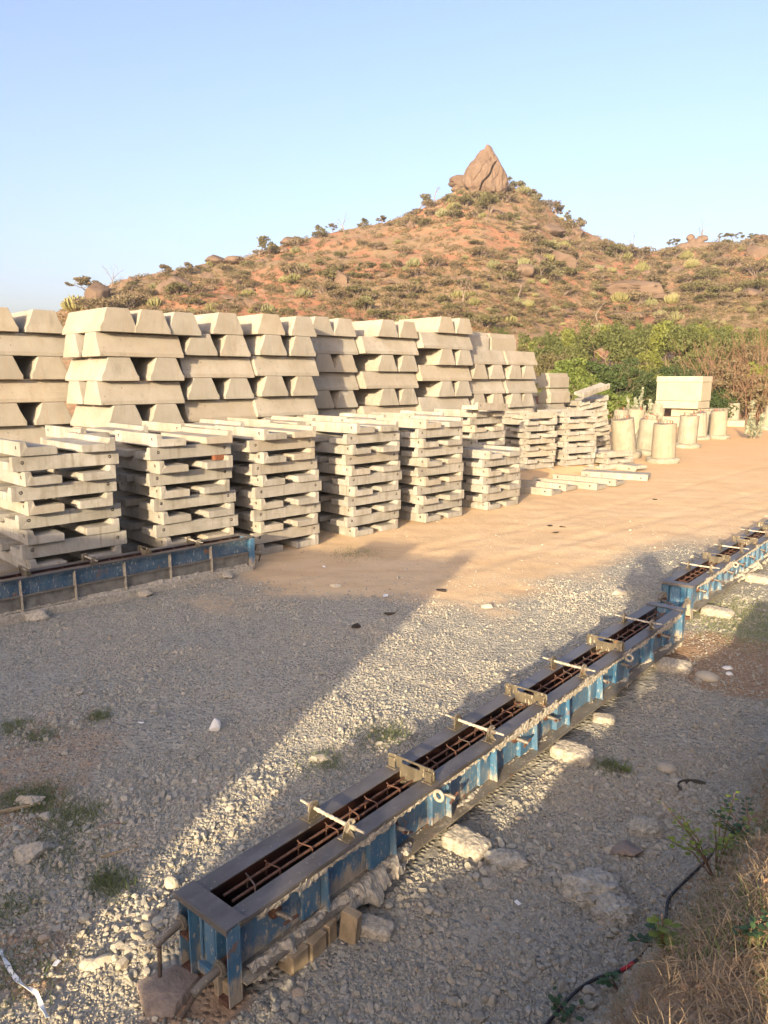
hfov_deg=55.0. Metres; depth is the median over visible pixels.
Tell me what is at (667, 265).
olive bush
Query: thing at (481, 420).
concrete angle unit
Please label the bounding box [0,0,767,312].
sky
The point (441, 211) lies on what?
candelabra bush
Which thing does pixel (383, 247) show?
boulder
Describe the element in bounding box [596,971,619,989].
weed
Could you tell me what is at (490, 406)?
concrete angle unit
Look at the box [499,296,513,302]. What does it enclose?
thorn bush
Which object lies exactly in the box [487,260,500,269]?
candelabra bush
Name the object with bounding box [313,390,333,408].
concrete block
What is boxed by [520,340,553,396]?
belt tree
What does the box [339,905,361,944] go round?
wood block
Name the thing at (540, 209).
thorn bush
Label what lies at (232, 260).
boulder
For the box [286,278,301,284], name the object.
olive bush
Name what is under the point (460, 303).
thorn bush
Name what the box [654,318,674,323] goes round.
olive bush
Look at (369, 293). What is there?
thorn bush
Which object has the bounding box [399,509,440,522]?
concrete angle unit
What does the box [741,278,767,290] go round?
olive bush
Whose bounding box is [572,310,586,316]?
thorn bush
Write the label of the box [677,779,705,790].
rubber strip
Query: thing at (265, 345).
concrete block
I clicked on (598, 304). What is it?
thorn bush
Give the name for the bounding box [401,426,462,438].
concrete angle unit
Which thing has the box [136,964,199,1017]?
flat rock
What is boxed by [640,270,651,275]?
boulder
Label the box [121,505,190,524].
concrete angle unit
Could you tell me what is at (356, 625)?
dung pat
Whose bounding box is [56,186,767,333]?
hillside scrub
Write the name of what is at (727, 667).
white pebble
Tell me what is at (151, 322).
concrete block
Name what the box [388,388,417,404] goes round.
concrete block
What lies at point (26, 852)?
grey rock
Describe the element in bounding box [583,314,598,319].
thorn bush
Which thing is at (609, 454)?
concrete angle unit
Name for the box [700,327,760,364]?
belt tree
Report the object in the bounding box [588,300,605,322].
bare tree
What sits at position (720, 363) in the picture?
twiggy bush
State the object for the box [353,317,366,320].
thorn bush
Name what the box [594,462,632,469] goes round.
concrete angle unit
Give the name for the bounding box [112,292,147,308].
thorn bush
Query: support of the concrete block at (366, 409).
on the concrete block
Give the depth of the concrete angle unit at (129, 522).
11.32 m
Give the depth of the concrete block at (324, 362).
17.58 m
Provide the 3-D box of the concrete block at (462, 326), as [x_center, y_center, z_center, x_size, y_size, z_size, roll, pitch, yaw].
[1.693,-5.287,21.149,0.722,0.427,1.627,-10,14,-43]
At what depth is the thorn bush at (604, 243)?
166.55 m
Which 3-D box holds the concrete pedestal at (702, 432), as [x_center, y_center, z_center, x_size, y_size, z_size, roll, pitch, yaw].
[15.045,-4.107,35.283,1.062,1.541,1.129,-3,10,5]
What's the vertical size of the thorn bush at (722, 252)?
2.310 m
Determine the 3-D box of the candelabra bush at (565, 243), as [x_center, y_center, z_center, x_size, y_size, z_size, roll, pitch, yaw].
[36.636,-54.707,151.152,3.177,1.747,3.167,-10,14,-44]
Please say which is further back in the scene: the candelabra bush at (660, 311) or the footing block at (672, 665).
the candelabra bush at (660, 311)
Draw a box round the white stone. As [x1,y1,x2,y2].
[209,718,220,730]
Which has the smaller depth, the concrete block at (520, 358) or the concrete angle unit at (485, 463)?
the concrete angle unit at (485, 463)
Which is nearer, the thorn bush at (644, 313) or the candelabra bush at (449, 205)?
the thorn bush at (644, 313)
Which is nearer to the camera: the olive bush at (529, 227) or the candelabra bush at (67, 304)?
the candelabra bush at (67, 304)
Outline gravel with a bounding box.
[0,505,767,1023]
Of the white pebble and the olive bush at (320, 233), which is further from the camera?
the olive bush at (320, 233)
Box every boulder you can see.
[84,282,110,298]
[128,276,138,281]
[155,276,191,294]
[199,272,213,279]
[204,255,224,263]
[217,294,233,300]
[224,256,242,264]
[228,296,245,306]
[231,279,241,285]
[244,299,260,307]
[279,247,288,252]
[280,237,298,245]
[334,270,347,283]
[376,245,386,249]
[376,271,387,277]
[380,280,395,284]
[406,221,413,229]
[448,175,464,187]
[451,185,460,191]
[456,274,470,280]
[481,603,492,607]
[503,259,517,263]
[515,263,533,276]
[531,222,539,228]
[532,253,546,265]
[543,223,566,236]
[549,250,576,268]
[561,236,571,240]
[563,308,573,314]
[565,273,580,278]
[571,228,584,237]
[587,235,599,241]
[588,268,598,272]
[599,280,663,301]
[604,312,643,319]
[611,588,627,594]
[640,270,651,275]
[652,293,669,300]
[667,266,682,272]
[708,257,731,264]
[739,288,763,296]
[746,245,767,257]
[750,234,767,242]
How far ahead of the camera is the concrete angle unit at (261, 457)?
11.88 m
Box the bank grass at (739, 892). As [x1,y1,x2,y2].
[613,774,767,1015]
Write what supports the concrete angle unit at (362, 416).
on the concrete angle unit
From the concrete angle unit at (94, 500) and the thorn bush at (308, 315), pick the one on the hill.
the thorn bush at (308, 315)
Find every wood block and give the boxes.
[214,976,243,995]
[278,942,308,975]
[306,929,325,961]
[323,918,336,945]
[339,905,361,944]
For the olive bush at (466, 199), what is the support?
on the hill
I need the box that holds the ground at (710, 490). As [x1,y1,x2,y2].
[0,418,767,1023]
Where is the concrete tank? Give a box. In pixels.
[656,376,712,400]
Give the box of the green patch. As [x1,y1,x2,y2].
[634,589,767,658]
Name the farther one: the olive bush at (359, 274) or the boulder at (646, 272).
the boulder at (646, 272)
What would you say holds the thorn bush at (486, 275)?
on the hill
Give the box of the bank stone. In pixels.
[625,981,646,1022]
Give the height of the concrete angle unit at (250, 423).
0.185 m
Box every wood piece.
[0,801,40,813]
[98,821,119,827]
[100,845,137,857]
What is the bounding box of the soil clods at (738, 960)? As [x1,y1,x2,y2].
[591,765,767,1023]
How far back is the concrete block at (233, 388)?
15.25 m
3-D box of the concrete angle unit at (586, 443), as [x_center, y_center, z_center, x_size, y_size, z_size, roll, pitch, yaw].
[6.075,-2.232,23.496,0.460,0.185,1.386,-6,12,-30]
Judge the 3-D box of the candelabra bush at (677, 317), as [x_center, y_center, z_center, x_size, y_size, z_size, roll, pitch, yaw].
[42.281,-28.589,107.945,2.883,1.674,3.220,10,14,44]
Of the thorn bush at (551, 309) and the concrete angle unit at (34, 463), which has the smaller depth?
the concrete angle unit at (34, 463)
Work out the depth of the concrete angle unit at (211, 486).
11.25 m
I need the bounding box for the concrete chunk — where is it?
[39,811,52,820]
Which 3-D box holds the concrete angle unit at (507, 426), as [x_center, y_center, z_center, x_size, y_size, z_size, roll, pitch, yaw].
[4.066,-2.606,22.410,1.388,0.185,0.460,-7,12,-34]
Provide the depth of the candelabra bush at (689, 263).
154.02 m
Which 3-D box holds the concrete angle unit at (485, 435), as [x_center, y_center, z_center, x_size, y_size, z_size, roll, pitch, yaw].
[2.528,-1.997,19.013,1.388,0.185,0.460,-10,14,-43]
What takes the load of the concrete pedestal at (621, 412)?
on the ground at (710, 490)
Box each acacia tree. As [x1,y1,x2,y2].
[64,275,102,289]
[155,264,172,277]
[184,262,193,269]
[257,235,280,257]
[314,224,325,230]
[325,223,337,232]
[355,261,376,277]
[357,217,369,226]
[376,215,389,223]
[420,193,433,207]
[531,192,542,202]
[531,259,549,274]
[545,263,564,282]
[552,203,570,216]
[563,214,572,224]
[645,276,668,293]
[668,238,680,246]
[717,233,731,239]
[728,232,744,239]
[747,233,758,237]
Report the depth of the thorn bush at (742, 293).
117.27 m
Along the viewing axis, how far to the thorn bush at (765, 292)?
111.95 m
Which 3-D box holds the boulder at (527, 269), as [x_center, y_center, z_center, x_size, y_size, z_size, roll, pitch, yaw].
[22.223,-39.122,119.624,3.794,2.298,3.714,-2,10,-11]
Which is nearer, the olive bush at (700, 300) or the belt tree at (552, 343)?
the belt tree at (552, 343)
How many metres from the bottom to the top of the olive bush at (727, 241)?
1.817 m
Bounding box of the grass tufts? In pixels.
[0,546,634,1021]
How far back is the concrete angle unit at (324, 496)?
13.91 m
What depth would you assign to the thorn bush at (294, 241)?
149.83 m
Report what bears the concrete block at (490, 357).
on the concrete block at (494, 371)
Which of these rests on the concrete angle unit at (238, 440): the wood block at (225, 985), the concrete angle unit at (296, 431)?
the concrete angle unit at (296, 431)
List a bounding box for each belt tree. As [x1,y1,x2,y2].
[492,326,508,334]
[517,333,575,367]
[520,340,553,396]
[525,336,537,343]
[535,330,556,346]
[549,332,592,366]
[559,327,578,347]
[572,319,642,365]
[578,329,599,348]
[583,331,608,362]
[593,323,612,362]
[602,327,641,365]
[608,319,637,333]
[621,325,651,339]
[629,335,668,380]
[633,320,659,337]
[647,318,685,366]
[663,319,718,367]
[666,322,708,366]
[670,322,714,361]
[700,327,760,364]
[709,323,736,337]
[716,324,739,338]
[719,327,750,366]
[749,327,767,353]
[756,327,767,353]
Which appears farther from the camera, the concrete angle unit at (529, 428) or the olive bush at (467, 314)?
the olive bush at (467, 314)
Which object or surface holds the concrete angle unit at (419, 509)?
on the concrete angle unit at (425, 517)
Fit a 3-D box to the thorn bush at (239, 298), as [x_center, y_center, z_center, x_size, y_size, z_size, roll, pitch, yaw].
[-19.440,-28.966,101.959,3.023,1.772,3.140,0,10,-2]
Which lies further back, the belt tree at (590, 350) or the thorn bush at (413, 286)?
the thorn bush at (413, 286)
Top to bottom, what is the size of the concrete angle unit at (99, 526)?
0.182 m
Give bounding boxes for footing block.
[360,913,394,941]
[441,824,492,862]
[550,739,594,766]
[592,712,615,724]
[653,657,691,674]
[700,604,734,619]
[744,572,767,583]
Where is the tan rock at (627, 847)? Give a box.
[610,840,643,855]
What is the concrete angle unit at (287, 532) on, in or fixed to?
on the concrete angle unit at (304, 541)
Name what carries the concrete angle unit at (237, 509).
on the concrete angle unit at (264, 526)
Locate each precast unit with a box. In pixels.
[655,400,709,408]
[663,416,679,426]
[671,408,726,416]
[727,419,745,426]
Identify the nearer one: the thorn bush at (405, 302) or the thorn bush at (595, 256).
the thorn bush at (405, 302)
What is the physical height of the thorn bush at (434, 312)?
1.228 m
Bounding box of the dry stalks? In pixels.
[612,751,767,1023]
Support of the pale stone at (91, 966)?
on the ground at (710, 490)
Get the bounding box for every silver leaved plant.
[624,386,652,413]
[744,399,765,438]
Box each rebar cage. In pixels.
[0,538,236,579]
[223,610,664,902]
[679,528,765,582]
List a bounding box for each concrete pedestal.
[609,407,627,436]
[611,415,641,458]
[628,406,645,435]
[636,411,660,440]
[636,416,659,455]
[645,419,679,463]
[651,402,664,422]
[676,412,700,448]
[690,410,710,439]
[698,408,710,433]
[707,409,730,439]
[726,401,739,419]
[762,405,767,430]
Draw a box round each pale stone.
[79,957,97,971]
[93,953,113,967]
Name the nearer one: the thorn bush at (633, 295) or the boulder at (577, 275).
the thorn bush at (633, 295)
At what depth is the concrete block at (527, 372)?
23.21 m
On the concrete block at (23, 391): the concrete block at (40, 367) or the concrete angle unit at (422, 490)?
the concrete block at (40, 367)
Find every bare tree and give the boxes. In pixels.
[102,266,122,289]
[457,279,468,301]
[514,276,524,296]
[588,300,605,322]
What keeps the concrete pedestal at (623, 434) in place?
on the ground at (710, 490)
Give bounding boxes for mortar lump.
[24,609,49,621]
[137,589,153,596]
[222,571,233,577]
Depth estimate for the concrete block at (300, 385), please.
16.33 m
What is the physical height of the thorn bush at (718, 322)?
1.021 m
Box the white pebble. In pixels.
[722,666,732,669]
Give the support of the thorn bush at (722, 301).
on the hill
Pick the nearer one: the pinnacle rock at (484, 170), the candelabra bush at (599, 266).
the candelabra bush at (599, 266)
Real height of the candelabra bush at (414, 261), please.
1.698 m
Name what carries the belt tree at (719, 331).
on the hill
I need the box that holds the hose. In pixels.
[545,815,751,1023]
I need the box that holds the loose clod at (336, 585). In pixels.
[330,583,341,587]
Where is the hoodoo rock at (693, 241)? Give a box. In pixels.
[677,234,712,250]
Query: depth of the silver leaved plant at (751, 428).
35.57 m
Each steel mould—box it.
[0,533,262,626]
[152,601,686,1018]
[658,515,767,619]
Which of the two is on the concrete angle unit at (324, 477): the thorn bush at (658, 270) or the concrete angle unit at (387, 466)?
the concrete angle unit at (387, 466)
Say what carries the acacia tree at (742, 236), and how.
on the hill
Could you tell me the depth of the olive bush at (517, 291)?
106.78 m
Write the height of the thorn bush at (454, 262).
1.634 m
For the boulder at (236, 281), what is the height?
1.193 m
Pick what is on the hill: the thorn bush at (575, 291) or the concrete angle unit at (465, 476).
the thorn bush at (575, 291)
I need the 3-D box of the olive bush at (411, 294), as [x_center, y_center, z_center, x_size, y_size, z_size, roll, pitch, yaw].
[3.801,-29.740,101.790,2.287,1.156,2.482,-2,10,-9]
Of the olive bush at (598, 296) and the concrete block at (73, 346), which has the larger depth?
the olive bush at (598, 296)
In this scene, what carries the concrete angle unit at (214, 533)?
on the concrete angle unit at (130, 545)
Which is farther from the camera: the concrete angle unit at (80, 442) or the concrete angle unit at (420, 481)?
the concrete angle unit at (420, 481)
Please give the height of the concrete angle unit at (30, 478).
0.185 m
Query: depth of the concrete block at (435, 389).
20.43 m
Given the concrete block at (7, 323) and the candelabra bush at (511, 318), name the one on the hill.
the candelabra bush at (511, 318)
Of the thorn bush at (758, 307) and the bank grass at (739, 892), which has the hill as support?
the thorn bush at (758, 307)
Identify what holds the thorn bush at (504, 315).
on the hill
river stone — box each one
[656,761,677,773]
[669,777,685,783]
[695,671,719,681]
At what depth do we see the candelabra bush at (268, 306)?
94.33 m
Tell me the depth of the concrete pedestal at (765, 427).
41.64 m
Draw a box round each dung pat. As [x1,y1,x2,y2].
[351,623,360,627]
[384,612,395,614]
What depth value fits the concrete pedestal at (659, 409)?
44.88 m
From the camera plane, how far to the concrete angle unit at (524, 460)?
21.51 m
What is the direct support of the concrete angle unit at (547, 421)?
on the concrete angle unit at (507, 426)
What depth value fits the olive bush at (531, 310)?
102.33 m
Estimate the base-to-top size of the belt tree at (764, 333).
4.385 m
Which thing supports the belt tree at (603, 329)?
on the hill
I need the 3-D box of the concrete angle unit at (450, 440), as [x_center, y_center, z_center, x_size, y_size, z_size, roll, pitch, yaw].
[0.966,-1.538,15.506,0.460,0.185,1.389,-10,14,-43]
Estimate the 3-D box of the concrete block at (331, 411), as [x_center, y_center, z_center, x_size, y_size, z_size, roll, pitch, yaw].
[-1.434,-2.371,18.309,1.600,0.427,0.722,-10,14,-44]
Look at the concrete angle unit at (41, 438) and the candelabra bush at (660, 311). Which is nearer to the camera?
the concrete angle unit at (41, 438)
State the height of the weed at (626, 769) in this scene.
0.059 m
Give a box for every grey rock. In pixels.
[13,841,49,863]
[16,795,46,808]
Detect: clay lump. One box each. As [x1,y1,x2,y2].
[483,847,527,870]
[559,867,624,908]
[591,892,639,926]
[626,816,664,837]
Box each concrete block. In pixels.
[0,307,18,331]
[0,332,65,356]
[0,355,22,378]
[0,379,68,402]
[0,403,26,426]
[0,424,73,443]
[11,309,62,333]
[14,356,66,378]
[17,402,71,424]
[62,307,135,334]
[63,334,138,358]
[65,357,139,380]
[67,381,86,403]
[70,404,141,427]
[82,332,183,357]
[84,381,184,404]
[127,309,170,334]
[131,358,183,380]
[135,404,183,423]
[163,312,200,336]
[176,356,254,377]
[176,399,257,421]
[179,334,217,355]
[179,378,219,399]
[194,312,242,335]
[208,335,250,356]
[212,378,253,398]
[237,313,284,335]
[244,335,286,355]
[247,376,287,396]
[249,356,318,375]
[252,396,317,416]
[280,316,316,336]
[281,336,315,356]
[282,376,317,395]
[310,336,357,354]
[311,316,333,335]
[312,372,358,389]
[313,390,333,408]
[314,354,335,371]
[317,407,356,415]
[326,355,356,372]
[329,318,355,336]
[329,390,357,407]
[349,319,397,337]
[350,336,418,354]
[352,354,396,371]
[352,371,418,388]
[353,389,398,405]
[355,405,415,413]
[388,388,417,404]
[393,355,417,371]
[394,321,417,338]
[399,316,454,333]
[414,332,472,349]
[414,349,454,364]
[414,365,471,380]
[414,381,454,396]
[415,396,469,410]
[445,350,472,365]
[452,318,472,334]
[452,381,471,395]
[468,364,487,378]
[468,394,485,404]
[469,379,504,393]
[470,349,505,364]
[484,394,503,403]
[485,365,504,378]
[501,379,536,392]
[502,351,536,365]
[502,365,522,378]
[502,393,522,407]
[508,407,533,411]
[520,365,535,378]
[520,393,534,406]
[532,396,537,408]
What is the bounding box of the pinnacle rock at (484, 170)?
[462,144,508,192]
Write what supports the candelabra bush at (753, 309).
on the hill
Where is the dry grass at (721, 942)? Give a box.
[564,734,767,1023]
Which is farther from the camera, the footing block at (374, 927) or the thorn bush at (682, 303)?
the thorn bush at (682, 303)
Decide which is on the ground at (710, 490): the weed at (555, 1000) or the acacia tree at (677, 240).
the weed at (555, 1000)
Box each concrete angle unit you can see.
[0,438,57,456]
[0,449,79,460]
[0,450,118,471]
[0,469,62,486]
[0,477,78,489]
[0,478,116,501]
[0,499,64,515]
[0,499,74,521]
[0,522,64,545]
[0,525,85,550]
[0,550,66,569]
[0,553,80,573]
[5,503,120,529]
[10,530,126,559]
[40,437,55,443]
[41,432,115,452]
[41,464,115,480]
[45,425,109,437]
[48,491,112,508]
[58,517,119,535]
[67,545,121,559]
[87,423,147,436]
[113,490,196,506]
[115,430,185,446]
[115,442,197,456]
[116,456,188,473]
[116,467,200,481]
[117,510,204,529]
[119,481,189,498]
[120,534,196,552]
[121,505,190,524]
[123,528,193,546]
[134,443,230,460]
[135,467,231,486]
[139,489,235,511]
[142,421,202,432]
[142,513,237,537]
[161,427,232,443]
[163,454,232,468]
[170,479,229,493]
[173,502,234,517]
[181,527,233,539]
[183,419,243,428]
[215,425,286,440]
[225,471,284,486]
[227,418,288,427]
[227,449,285,463]
[230,481,291,492]
[231,438,252,448]
[231,524,289,533]
[232,437,314,451]
[232,460,286,470]
[232,493,282,509]
[232,518,282,532]
[234,503,289,513]
[235,458,316,475]
[238,501,320,521]
[239,479,321,498]
[244,523,319,544]
[251,423,315,437]
[255,542,282,555]
[261,447,314,460]
[264,469,318,482]
[267,416,314,424]
[267,491,318,505]
[270,513,317,526]
[273,534,318,547]
[304,415,348,421]
[306,421,374,433]
[310,442,370,454]
[315,431,350,441]
[315,451,344,461]
[315,510,372,521]
[316,462,369,475]
[316,491,344,501]
[318,520,372,536]
[319,471,370,481]
[319,482,372,496]
[321,501,371,516]
[328,451,397,464]
[329,431,399,444]
[330,510,398,527]
[331,489,400,506]
[332,470,401,485]
[339,413,385,419]
[345,419,398,431]
[353,460,399,471]
[354,441,399,452]
[355,480,397,491]
[357,499,400,511]
[359,518,397,530]
[371,412,416,417]
[375,491,438,504]
[376,417,440,428]
[396,437,438,447]
[398,446,414,453]
[398,455,441,466]
[398,475,440,485]
[398,483,416,488]
[399,427,418,435]
[399,453,461,463]
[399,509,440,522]
[400,410,444,416]
[400,464,418,469]
[400,480,460,495]
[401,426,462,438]
[401,444,462,457]
[401,506,461,517]
[402,462,463,476]
[402,499,461,513]
[410,415,462,426]
[422,435,461,445]
[423,489,463,500]
[426,471,462,481]
[434,409,487,416]
[441,481,500,493]
[459,430,504,439]
[459,448,502,458]
[461,408,504,416]
[461,474,479,480]
[461,480,520,489]
[462,402,507,410]
[462,425,485,432]
[462,439,486,446]
[462,457,478,464]
[462,498,499,509]
[463,416,501,424]
[463,466,501,476]
[464,444,521,456]
[464,464,520,473]
[464,491,477,497]
[465,456,519,467]
[465,488,519,501]
[466,472,519,484]
[477,423,503,430]
[478,437,504,444]
[487,496,517,505]
[502,410,529,417]
[502,418,538,425]
[502,456,537,463]
[503,436,519,442]
[503,443,538,450]
[504,424,520,429]
[505,430,539,437]
[510,424,554,431]
[511,411,556,418]
[511,437,554,444]
[518,479,576,490]
[520,449,555,457]
[520,462,553,469]
[520,485,561,495]
[526,455,554,462]
[527,443,556,449]
[529,418,556,424]
[530,430,556,436]
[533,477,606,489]
[537,409,569,412]
[553,453,576,459]
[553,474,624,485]
[554,422,594,428]
[554,429,578,435]
[554,458,593,465]
[555,434,596,441]
[555,441,576,447]
[556,446,595,453]
[557,410,594,416]
[557,417,578,422]
[564,400,589,405]
[564,402,592,408]
[567,440,595,446]
[568,428,594,434]
[569,452,595,458]
[570,400,606,410]
[570,416,597,422]
[574,382,609,397]
[575,395,608,401]
[577,440,609,446]
[577,457,617,463]
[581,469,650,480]
[583,464,593,468]
[585,405,606,411]
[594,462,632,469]
[595,409,608,416]
[595,420,608,426]
[595,425,610,431]
[595,430,609,436]
[595,450,632,457]
[596,435,609,441]
[596,444,610,449]
[596,447,612,452]
[597,415,607,421]
[602,462,646,471]
[610,456,633,462]
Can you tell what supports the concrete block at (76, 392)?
on the concrete block at (89, 416)
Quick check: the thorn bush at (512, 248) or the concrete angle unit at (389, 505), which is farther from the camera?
the thorn bush at (512, 248)
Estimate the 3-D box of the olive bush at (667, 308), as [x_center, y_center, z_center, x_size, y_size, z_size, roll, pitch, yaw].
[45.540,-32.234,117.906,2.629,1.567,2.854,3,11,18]
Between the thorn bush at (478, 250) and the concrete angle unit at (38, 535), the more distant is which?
the thorn bush at (478, 250)
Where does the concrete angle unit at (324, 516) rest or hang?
on the concrete angle unit at (389, 524)
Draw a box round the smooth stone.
[164,875,180,890]
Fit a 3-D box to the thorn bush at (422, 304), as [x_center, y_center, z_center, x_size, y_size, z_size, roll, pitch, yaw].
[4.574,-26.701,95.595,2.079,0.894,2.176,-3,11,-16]
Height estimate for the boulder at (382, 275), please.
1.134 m
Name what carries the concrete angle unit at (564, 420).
on the concrete angle unit at (577, 425)
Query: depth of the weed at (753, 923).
2.21 m
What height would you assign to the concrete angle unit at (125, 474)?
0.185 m
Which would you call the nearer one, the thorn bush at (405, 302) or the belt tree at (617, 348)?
the belt tree at (617, 348)
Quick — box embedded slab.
[308,754,331,762]
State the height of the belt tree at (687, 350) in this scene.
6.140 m
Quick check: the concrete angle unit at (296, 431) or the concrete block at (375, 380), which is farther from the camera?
the concrete block at (375, 380)
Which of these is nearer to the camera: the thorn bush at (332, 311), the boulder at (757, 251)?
the thorn bush at (332, 311)
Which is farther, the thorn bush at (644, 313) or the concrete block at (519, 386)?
the thorn bush at (644, 313)
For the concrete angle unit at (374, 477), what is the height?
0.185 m
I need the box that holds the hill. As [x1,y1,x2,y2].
[15,187,767,418]
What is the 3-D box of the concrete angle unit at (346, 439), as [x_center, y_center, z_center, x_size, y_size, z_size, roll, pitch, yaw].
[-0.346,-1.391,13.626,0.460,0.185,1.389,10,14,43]
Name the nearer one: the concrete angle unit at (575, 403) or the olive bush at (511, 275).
the concrete angle unit at (575, 403)
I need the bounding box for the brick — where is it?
[212,454,223,459]
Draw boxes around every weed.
[548,986,584,1022]
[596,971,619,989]
[617,763,631,771]
[627,923,656,943]
[646,913,685,956]
[658,791,762,877]
[706,796,767,842]
[732,909,767,937]
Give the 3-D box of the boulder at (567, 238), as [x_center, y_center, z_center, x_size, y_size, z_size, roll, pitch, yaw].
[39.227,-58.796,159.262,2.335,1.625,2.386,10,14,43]
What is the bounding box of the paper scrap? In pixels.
[52,959,60,965]
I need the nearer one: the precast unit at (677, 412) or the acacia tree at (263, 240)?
the precast unit at (677, 412)
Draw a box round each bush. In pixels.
[60,295,88,311]
[72,296,97,309]
[89,296,125,307]
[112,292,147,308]
[122,284,137,290]
[125,281,137,284]
[129,296,146,305]
[133,287,156,294]
[147,296,163,306]
[158,308,173,312]
[162,281,188,295]
[170,308,194,313]
[175,265,196,273]
[179,296,193,304]
[187,298,204,305]
[188,284,214,294]
[196,309,216,313]
[199,292,213,297]
[203,302,216,309]
[204,278,221,285]
[210,303,239,311]
[216,263,234,271]
[228,273,248,278]
[232,296,252,306]
[234,293,247,296]
[235,283,251,287]
[238,270,250,275]
[240,261,253,266]
[241,289,256,295]
[246,280,264,287]
[250,305,261,312]
[251,249,267,254]
[261,303,275,310]
[263,286,275,291]
[277,262,309,275]
[278,277,287,282]
[278,308,295,315]
[280,253,294,257]
[280,256,293,261]
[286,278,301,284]
[287,237,306,247]
[287,273,300,279]
[290,246,299,253]
[294,287,311,297]
[299,279,319,288]
[302,314,319,316]
[308,282,338,294]
[311,230,329,237]
[315,259,326,263]
[317,268,337,281]
[326,263,348,268]
[326,288,351,299]
[327,309,340,314]
[329,266,342,270]
[330,301,341,305]
[333,251,346,258]
[343,284,370,296]
[345,271,356,277]
[349,280,360,283]
[351,297,375,310]
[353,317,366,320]
[354,272,369,278]
[356,240,368,244]
[359,291,377,298]
[359,294,373,300]
[364,309,390,318]
[367,242,385,249]
[378,296,400,307]
[379,262,389,267]
[381,286,399,292]
[386,291,405,298]
[387,314,401,319]
[390,260,406,267]
[393,280,429,292]
[394,245,413,255]
[395,315,408,321]
[396,273,410,278]
[396,300,414,308]
[400,215,421,225]
[403,292,419,299]
[406,257,419,266]
[406,266,434,277]
[409,278,421,281]
[410,303,427,308]
[416,218,432,225]
[421,199,441,208]
[422,254,447,268]
[423,208,437,215]
[424,296,436,300]
[428,271,440,276]
[428,309,445,315]
[429,277,451,286]
[435,208,447,217]
[435,294,451,304]
[442,303,461,313]
[443,193,456,199]
[443,209,466,219]
[443,307,459,315]
[446,202,459,209]
[448,259,464,268]
[450,203,462,209]
[451,290,468,298]
[453,278,469,283]
[455,194,473,206]
[457,301,468,306]
[458,311,475,317]
[460,281,484,289]
[462,190,484,200]
[466,208,485,216]
[466,314,503,328]
[467,245,494,257]
[468,239,482,244]
[468,290,476,295]
[468,297,480,305]
[472,192,500,212]
[478,212,486,217]
[478,272,491,279]
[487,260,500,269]
[488,307,500,314]
[490,286,508,294]
[491,313,510,320]
[492,303,505,309]
[493,191,517,202]
[493,263,517,272]
[495,211,519,222]
[495,271,518,283]
[496,252,509,258]
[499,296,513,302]
[503,246,517,252]
[503,307,521,315]
[503,315,517,321]
[506,285,521,289]
[506,300,521,307]
[508,180,525,188]
[508,289,523,294]
[510,297,524,305]
[514,257,528,264]
[515,186,531,193]
[516,345,539,367]
[519,232,544,243]
[520,225,534,231]
[523,299,534,307]
[523,319,537,323]
[526,308,536,313]
[529,207,545,213]
[531,244,553,255]
[532,297,548,305]
[533,309,548,316]
[533,346,573,396]
[534,266,544,274]
[536,240,558,248]
[536,266,556,276]
[537,357,603,403]
[540,199,560,210]
[540,278,548,284]
[542,319,554,325]
[543,253,554,261]
[545,307,557,312]
[548,239,559,250]
[551,259,566,267]
[551,311,571,317]
[553,285,574,294]
[559,240,570,248]
[559,244,568,249]
[560,266,581,277]
[561,217,586,228]
[561,302,576,309]
[565,250,587,259]
[569,288,583,294]
[570,240,581,246]
[570,378,611,408]
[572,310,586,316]
[577,264,590,270]
[581,299,613,309]
[583,244,601,251]
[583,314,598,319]
[585,360,658,400]
[588,254,600,261]
[589,285,606,292]
[590,272,611,279]
[591,264,603,270]
[592,238,615,254]
[592,295,602,299]
[592,322,603,330]
[601,242,630,259]
[604,309,620,313]
[607,267,616,272]
[607,392,636,419]
[608,313,621,320]
[610,291,629,302]
[610,357,659,405]
[612,303,627,309]
[615,349,666,412]
[617,250,632,259]
[617,312,639,319]
[619,243,637,250]
[619,318,638,325]
[623,289,653,305]
[625,269,641,275]
[630,246,656,258]
[632,373,667,413]
[633,261,649,271]
[637,259,663,267]
[639,311,650,316]
[641,273,655,277]
[644,297,657,305]
[645,307,658,313]
[647,363,706,411]
[650,268,667,275]
[651,351,727,387]
[653,309,666,317]
[653,311,675,318]
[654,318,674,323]
[657,263,673,269]
[658,246,685,258]
[660,306,676,311]
[664,292,679,303]
[665,311,684,320]
[673,334,760,391]
[674,273,699,282]
[674,304,699,312]
[676,295,690,301]
[677,301,689,305]
[678,250,693,259]
[681,278,712,293]
[683,258,701,268]
[685,317,705,322]
[691,333,763,383]
[692,265,720,277]
[693,267,722,280]
[694,291,723,300]
[695,298,704,303]
[700,280,738,291]
[700,361,767,418]
[701,252,714,257]
[702,320,723,324]
[703,329,767,417]
[705,284,731,292]
[706,242,732,250]
[709,249,729,256]
[709,386,741,417]
[712,351,767,420]
[713,256,745,266]
[714,297,732,306]
[714,355,767,423]
[719,291,736,298]
[720,239,732,242]
[720,269,733,274]
[730,324,767,414]
[730,365,767,425]
[731,290,747,298]
[732,281,745,288]
[738,237,759,244]
[741,259,767,276]
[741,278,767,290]
[744,306,756,312]
[749,305,762,309]
[756,290,767,297]
[757,272,767,277]
[759,300,767,308]
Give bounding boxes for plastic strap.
[0,949,49,1017]

